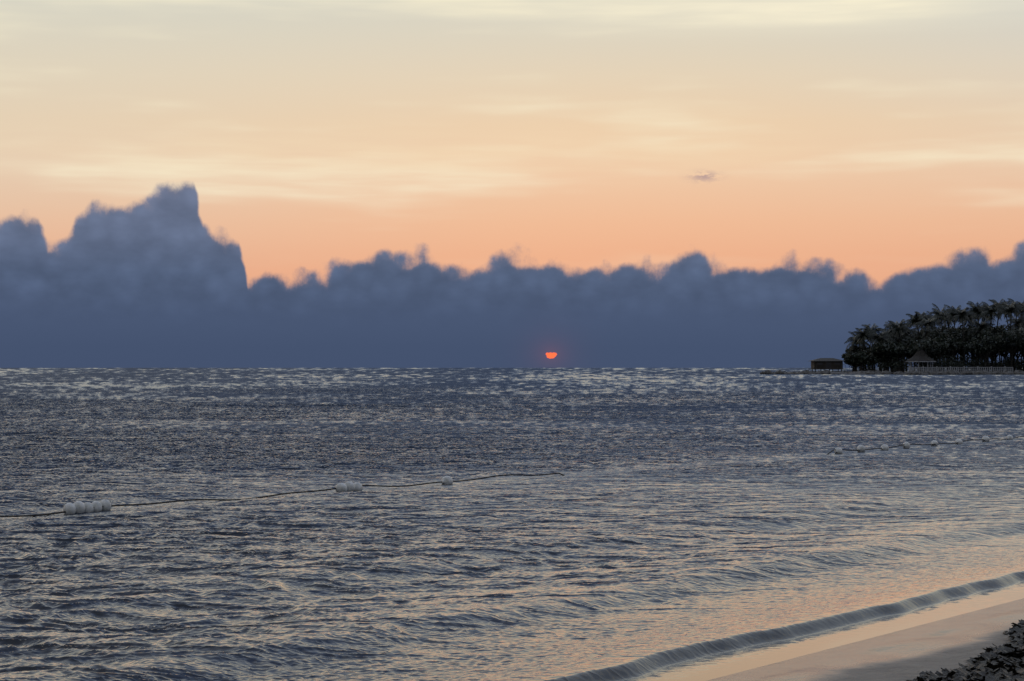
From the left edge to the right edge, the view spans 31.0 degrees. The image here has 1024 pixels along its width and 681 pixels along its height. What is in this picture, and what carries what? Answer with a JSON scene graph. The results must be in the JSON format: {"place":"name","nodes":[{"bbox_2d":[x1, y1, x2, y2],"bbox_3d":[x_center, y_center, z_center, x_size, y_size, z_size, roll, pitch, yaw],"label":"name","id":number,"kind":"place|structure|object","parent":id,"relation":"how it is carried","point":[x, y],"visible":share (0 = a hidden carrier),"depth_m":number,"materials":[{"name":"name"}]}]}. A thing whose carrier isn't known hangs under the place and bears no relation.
{"place":"outdoors","nodes":[
{"label":"outdoors","id":0,"kind":"place"},
{"bbox_2d":[0,368,1023,680],"label":"sea","id":1,"kind":"structure","parent":0,"point":[688,524],"depth_m":19.08,"materials":[{"name":"liquid"}]},
{"bbox_2d":[0,435,1023,516],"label":"buoy line","id":2,"kind":"object","parent":1,"relation":"on","point":[94,506],"visible":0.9,"depth_m":23.38,"materials":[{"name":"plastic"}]},
{"bbox_2d":[0,0,1023,367],"label":"sky","id":3,"kind":"structure","parent":0,"point":[184,183],"materials":[{"name":"orange"}]},
{"bbox_2d":[707,598,1023,680],"bbox_3d":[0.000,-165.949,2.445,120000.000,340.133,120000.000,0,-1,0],"label":"sand ground","id":4,"kind":"structure","parent":0,"point":[911,653],"depth_m":10.14,"materials":[{"name":"beige sand"}]},
{"bbox_2d":[906,619,1023,680],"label":"rocks","id":5,"kind":"object","parent":4,"relation":"on","point":[1004,662],"visible":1,"depth_m":8.50,"materials":[{"name":"grey stone"}]},
{"bbox_2d":[760,369,1023,374],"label":"headland","id":6,"kind":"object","parent":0,"point":[947,372],"depth_m":397.46,"materials":[{"name":"soil"}]},
{"bbox_2d":[810,358,898,371],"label":"overwater hut","id":7,"kind":"object","parent":6,"relation":"on","point":[826,363],"visible":0.66,"depth_m":407.66,"materials":[{"name":"brown wood"}]},
{"bbox_2d":[905,342,935,371],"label":"gazebo","id":8,"kind":"object","parent":6,"relation":"on","point":[921,355],"visible":0.62,"depth_m":400.73,"materials":[{"name":"brown paint"}]},
{"bbox_2d":[841,322,1023,371],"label":"broadleaf trees","id":9,"kind":"object","parent":6,"relation":"on","point":[933,347],"visible":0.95,"depth_m":409.26,"materials":[{"name":"green plant"}]},
{"bbox_2d":[844,298,1023,371],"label":"palm grove","id":10,"kind":"object","parent":6,"relation":"on","point":[899,332],"visible":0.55,"depth_m":417.58,"materials":[{"name":"green plant"}]},
{"bbox_2d":[909,366,1012,372],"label":"seawall balustrade","id":11,"kind":"object","parent":6,"relation":"on","point":[964,367],"visible":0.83,"depth_m":398.89,"materials":[{"name":"white paint"}]}
]}

